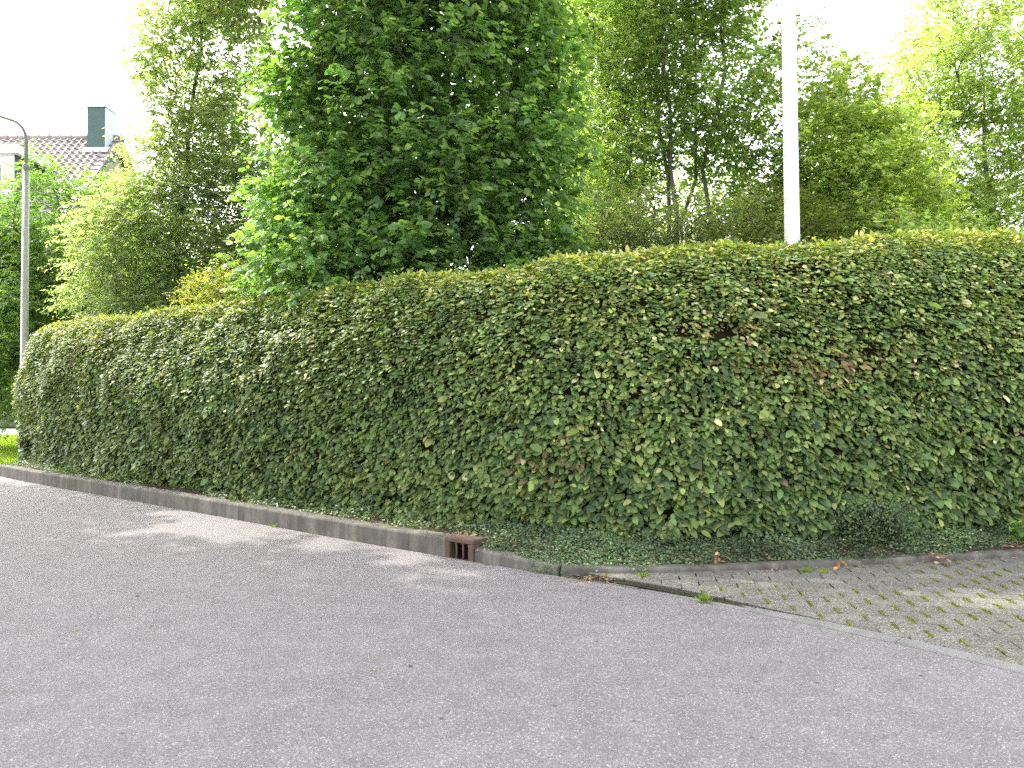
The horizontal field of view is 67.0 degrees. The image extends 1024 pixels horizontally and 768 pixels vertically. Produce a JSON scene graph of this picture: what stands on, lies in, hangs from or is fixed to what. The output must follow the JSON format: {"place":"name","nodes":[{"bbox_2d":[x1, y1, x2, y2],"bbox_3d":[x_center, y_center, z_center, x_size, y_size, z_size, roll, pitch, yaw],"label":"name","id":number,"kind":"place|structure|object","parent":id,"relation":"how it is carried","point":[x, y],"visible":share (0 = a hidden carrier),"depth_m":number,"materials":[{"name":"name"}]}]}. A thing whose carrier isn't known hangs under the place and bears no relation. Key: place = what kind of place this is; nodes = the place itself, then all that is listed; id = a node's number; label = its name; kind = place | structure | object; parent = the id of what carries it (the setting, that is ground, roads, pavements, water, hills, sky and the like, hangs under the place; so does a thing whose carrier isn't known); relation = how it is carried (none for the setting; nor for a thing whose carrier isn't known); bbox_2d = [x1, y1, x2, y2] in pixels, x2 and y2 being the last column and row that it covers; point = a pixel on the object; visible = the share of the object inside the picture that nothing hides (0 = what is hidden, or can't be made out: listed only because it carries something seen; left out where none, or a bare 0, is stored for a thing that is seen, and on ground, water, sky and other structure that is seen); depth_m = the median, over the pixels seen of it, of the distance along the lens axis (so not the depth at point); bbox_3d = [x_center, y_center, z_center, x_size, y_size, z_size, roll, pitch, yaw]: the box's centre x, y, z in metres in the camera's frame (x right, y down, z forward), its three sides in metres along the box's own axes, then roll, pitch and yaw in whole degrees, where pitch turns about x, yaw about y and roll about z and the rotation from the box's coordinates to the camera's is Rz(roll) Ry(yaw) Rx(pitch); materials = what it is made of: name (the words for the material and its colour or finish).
{"place":"outdoors","nodes":[
{"label":"outdoors","id":0,"kind":"place"},
{"bbox_2d":[0,433,17,463],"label":"grass","id":1,"kind":"structure","parent":0,"point":[8,452],"depth_m":19.73,"materials":[{"name":"green plant"}]},
{"bbox_2d":[0,429,17,434],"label":"path","id":2,"kind":"structure","parent":0,"point":[9,431],"depth_m":30.34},
{"bbox_2d":[1,426,16,428],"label":"lawn","id":3,"kind":"structure","parent":0,"point":[11,427],"depth_m":34.17,"materials":[{"name":"green plant"}]},
{"bbox_2d":[0,115,29,455],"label":"street lamp","id":4,"kind":"object","parent":3,"relation":"on","point":[24,334],"visible":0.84,"depth_m":16.99,"materials":[{"name":"metal"}]},
{"bbox_2d":[0,344,34,424],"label":"garden bush","id":5,"kind":"object","parent":3,"relation":"on","point":[13,415],"visible":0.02,"depth_m":33.91,"materials":[{"name":"green plant"}]},
{"bbox_2d":[0,194,91,406],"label":"leafy tree","id":6,"kind":"object","parent":3,"relation":"on","point":[7,256],"visible":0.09,"depth_m":21.48,"materials":[{"name":"green plant"}]},
{"bbox_2d":[0,98,157,425],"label":"house","id":7,"kind":"structure","parent":3,"relation":"on","point":[92,147],"depth_m":40.63,"materials":[{"name":"paint"}]},
{"bbox_2d":[0,138,191,443],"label":"leafy tree","id":8,"kind":"object","parent":3,"relation":"on","point":[14,279],"visible":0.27,"depth_m":20.16,"materials":[{"name":"green plant"}]},
{"bbox_2d":[36,0,336,330],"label":"ash tree","id":9,"kind":"object","parent":3,"relation":"on","point":[189,222],"visible":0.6,"depth_m":17.00,"materials":[{"name":"green plant"}]},
{"bbox_2d":[162,247,261,314],"bbox_3d":[-5.293,-0.351,14.213,2.397,4.247,2.358,0,-1,0],"label":"maple shrub","id":10,"kind":"object","parent":3,"relation":"on","point":[209,295],"visible":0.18,"depth_m":13.86,"materials":[{"name":"yellow plant"}]},
{"bbox_2d":[199,0,401,183],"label":"oak tree","id":11,"kind":"object","parent":3,"relation":"on","point":[237,10],"visible":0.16,"depth_m":16.23,"materials":[{"name":"green plant"}]},
{"bbox_2d":[209,0,612,344],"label":"lime tree","id":12,"kind":"object","parent":3,"relation":"on","point":[475,173],"visible":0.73,"depth_m":11.27,"materials":[{"name":"green plant"}]},
{"bbox_2d":[317,201,616,288],"bbox_3d":[-1.087,-0.938,15.258,6.845,5.449,3.365,0,-1,13],"label":"hawthorn shrub","id":13,"kind":"object","parent":3,"relation":"on","point":[575,225],"depth_m":14.56,"materials":[{"name":"green plant"}]},
{"bbox_2d":[517,0,693,250],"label":"field maple","id":14,"kind":"object","parent":3,"relation":"on","point":[594,98],"visible":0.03,"depth_m":20.09,"materials":[{"name":"green plant"}]},
{"bbox_2d":[545,126,676,265],"bbox_3d":[4.190,-4.343,30.928,8.721,12.686,7.017,0,-1,0],"label":"distant tree","id":15,"kind":"object","parent":3,"relation":"on","point":[643,199],"visible":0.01,"depth_m":30.25,"materials":[{"name":"green plant"}]},
{"bbox_2d":[530,173,820,271],"bbox_3d":[2.880,-0.970,14.047,6.105,5.484,3.930,0,-1,0],"label":"hawthorn shrub","id":16,"kind":"object","parent":3,"relation":"on","point":[622,238],"visible":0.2,"depth_m":13.39,"materials":[{"name":"green plant"}]},
{"bbox_2d":[531,0,844,268],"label":"field maple","id":17,"kind":"object","parent":3,"relation":"on","point":[656,19],"visible":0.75,"depth_m":16.40,"materials":[{"name":"green plant"}]},
{"bbox_2d":[635,149,762,256],"bbox_3d":[8.444,-4.203,33.152,9.234,12.474,7.081,0,-1,0],"label":"distant tree","id":18,"kind":"object","parent":3,"relation":"on","point":[698,190],"visible":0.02,"depth_m":32.30,"materials":[{"name":"green plant"}]},
{"bbox_2d":[702,168,858,260],"bbox_3d":[4.973,-1.091,14.340,3.442,5.726,3.292,0,-1,0],"label":"hawthorn shrub","id":19,"kind":"object","parent":3,"relation":"on","point":[811,229],"visible":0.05,"depth_m":14.12,"materials":[{"name":"green plant"}]},
{"bbox_2d":[781,0,799,259],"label":"flag pole","id":20,"kind":"object","parent":3,"relation":"on","point":[790,144],"visible":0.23,"depth_m":10.17,"materials":[{"name":"white metal"}]},
{"bbox_2d":[743,47,984,253],"bbox_3d":[7.080,-2.607,15.845,5.082,8.803,4.452,0,-1,0],"label":"maple tree","id":21,"kind":"object","parent":3,"relation":"on","point":[871,184],"visible":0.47,"depth_m":15.38,"materials":[{"name":"green plant"}]},
{"bbox_2d":[802,87,938,218],"bbox_3d":[8.891,-3.103,21.163,5.043,9.943,4.322,0,-1,26],"label":"silver birch","id":22,"kind":"object","parent":3,"relation":"on","point":[870,141],"visible":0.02,"depth_m":20.66,"materials":[{"name":"green plant"}]},
{"bbox_2d":[851,198,979,253],"bbox_3d":[7.247,-0.834,14.179,3.909,5.212,3.064,0,-1,-21],"label":"hawthorn shrub","id":23,"kind":"object","parent":3,"relation":"on","point":[902,225],"visible":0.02,"depth_m":13.99,"materials":[{"name":"green plant"}]},
{"bbox_2d":[867,0,1023,253],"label":"silver birch","id":24,"kind":"object","parent":3,"relation":"on","point":[988,202],"visible":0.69,"depth_m":18.09,"materials":[{"name":"green plant"}]},
{"bbox_2d":[0,476,1023,767],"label":"road","id":25,"kind":"structure","parent":0,"point":[222,642],"depth_m":4.36,"materials":[{"name":"grey asphalt"}]},
{"bbox_2d":[1,476,612,584],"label":"grit","id":26,"kind":"object","parent":25,"relation":"on","point":[315,535],"visible":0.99,"depth_m":8.04,"materials":[{"name":"grey gravel"}]},
{"bbox_2d":[0,0,1023,271],"label":"sky","id":27,"kind":"structure","parent":0,"point":[55,54],"materials":[{"name":"white"}]},
{"bbox_2d":[8,463,1023,564],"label":"soil","id":28,"kind":"structure","parent":0,"point":[377,518],"depth_m":7.46,"materials":[{"name":"brown soil"}]},
{"bbox_2d":[227,489,260,501],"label":"seedling","id":29,"kind":"object","parent":28,"relation":"on","point":[241,493],"visible":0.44,"depth_m":9.90,"materials":[{"name":"green plant"}]},
{"bbox_2d":[3,458,1023,576],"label":"ground cover","id":30,"kind":"object","parent":28,"relation":"on","point":[569,538],"visible":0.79,"depth_m":7.38,"materials":[{"name":"green plant"}]},
{"bbox_2d":[6,466,1021,720],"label":"leaf litter","id":31,"kind":"object","parent":28,"relation":"on","point":[604,560],"visible":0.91,"depth_m":6.95,"materials":[{"name":"brown plant"}]},
{"bbox_2d":[10,222,1023,542],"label":"hedge","id":32,"kind":"object","parent":28,"relation":"on","point":[806,392],"visible":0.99,"depth_m":7.97,"materials":[{"name":"green plant"}]},
{"bbox_2d":[591,532,643,544],"bbox_3d":[0.994,1.504,7.410,0.555,0.210,0.290,0,-1,0],"label":"seedling","id":33,"kind":"object","parent":28,"relation":"on","point":[621,533],"visible":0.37,"depth_m":7.35,"materials":[{"name":"green plant"}]},
{"bbox_2d":[829,480,942,548],"bbox_3d":[3.626,1.266,7.560,1.135,0.649,0.554,0,-1,0],"label":"shrub","id":34,"kind":"object","parent":28,"relation":"on","point":[891,526],"visible":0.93,"depth_m":7.50,"materials":[{"name":"green plant"}]},
{"bbox_2d":[1007,519,1023,543],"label":"seedling","id":35,"kind":"object","parent":28,"relation":"on","point":[1015,530],"visible":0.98,"depth_m":7.69,"materials":[{"name":"green plant"}]},
{"bbox_2d":[584,557,1023,664],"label":"paving","id":36,"kind":"structure","parent":0,"point":[982,638],"depth_m":5.93,"materials":[{"name":"concrete"}]},
{"bbox_2d":[634,570,653,577],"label":"grass tuft","id":37,"kind":"object","parent":36,"relation":"on","point":[643,575],"visible":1,"depth_m":6.49,"materials":[{"name":"green plant"}]},
{"bbox_2d":[572,559,1023,655],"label":"bedding","id":38,"kind":"object","parent":36,"relation":"on","point":[676,592],"visible":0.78,"depth_m":6.14,"materials":[{"name":"brown soil"}]},
{"bbox_2d":[800,567,813,571],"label":"grass tuft","id":39,"kind":"object","parent":36,"relation":"on","point":[807,569],"visible":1,"depth_m":6.71,"materials":[{"name":"green plant"}]},
{"bbox_2d":[606,559,1023,657],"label":"moss","id":40,"kind":"object","parent":36,"relation":"on","point":[925,599],"visible":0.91,"depth_m":5.79,"materials":[{"name":"green plant"}]},
{"bbox_2d":[834,561,846,569],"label":"dry sprig","id":41,"kind":"object","parent":36,"relation":"on","point":[838,564],"visible":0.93,"depth_m":6.86,"materials":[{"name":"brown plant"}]},
{"bbox_2d":[920,548,951,563],"bbox_3d":[3.877,1.560,7.051,0.328,0.147,0.212,0,-1,0],"label":"dry sprig","id":42,"kind":"object","parent":36,"relation":"on","point":[939,557],"visible":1,"depth_m":7.02,"materials":[{"name":"brown plant"}]},
{"label":"ground","id":43,"kind":"structure","parent":0,"visible":0},
{"bbox_2d":[0,464,1023,579],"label":"kerb","id":44,"kind":"structure","parent":43,"relation":"on","point":[410,539],"depth_m":8.10,"materials":[{"name":"concrete"}]},
{"bbox_2d":[445,534,485,561],"bbox_3d":[-0.447,1.594,7.360,0.360,0.276,0.192,-1,-1,38],"label":"storm drain","id":45,"kind":"object","parent":44,"relation":"in","point":[456,550],"visible":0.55,"depth_m":7.33,"materials":[{"name":"metal"}]},
{"bbox_2d":[711,552,725,563],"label":"dry sprig","id":46,"kind":"object","parent":44,"relation":"on","point":[716,558],"visible":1,"depth_m":6.77,"materials":[{"name":"brown plant"}]},
{"bbox_2d":[995,539,1023,549],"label":"dry sprig","id":47,"kind":"object","parent":44,"relation":"on","point":[1005,546],"visible":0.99,"depth_m":7.47,"materials":[{"name":"brown plant"}]},
{"bbox_2d":[589,579,640,588],"bbox_3d":[0.834,1.688,6.357,0.449,0.100,0.096,-1,-1,37],"label":"curb","id":48,"kind":"object","parent":43,"relation":"on","point":[618,584],"visible":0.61,"depth_m":6.34,"materials":[{"name":"concrete"}]},
{"bbox_2d":[638,588,1023,673],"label":"edging","id":49,"kind":"object","parent":43,"relation":"on","point":[993,662],"visible":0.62,"depth_m":4.95,"materials":[{"name":"concrete"}]},
{"bbox_2d":[695,592,713,601],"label":"grass tuft","id":50,"kind":"object","parent":49,"relation":"on","point":[704,599],"visible":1,"depth_m":5.77,"materials":[{"name":"green plant"}]}
]}

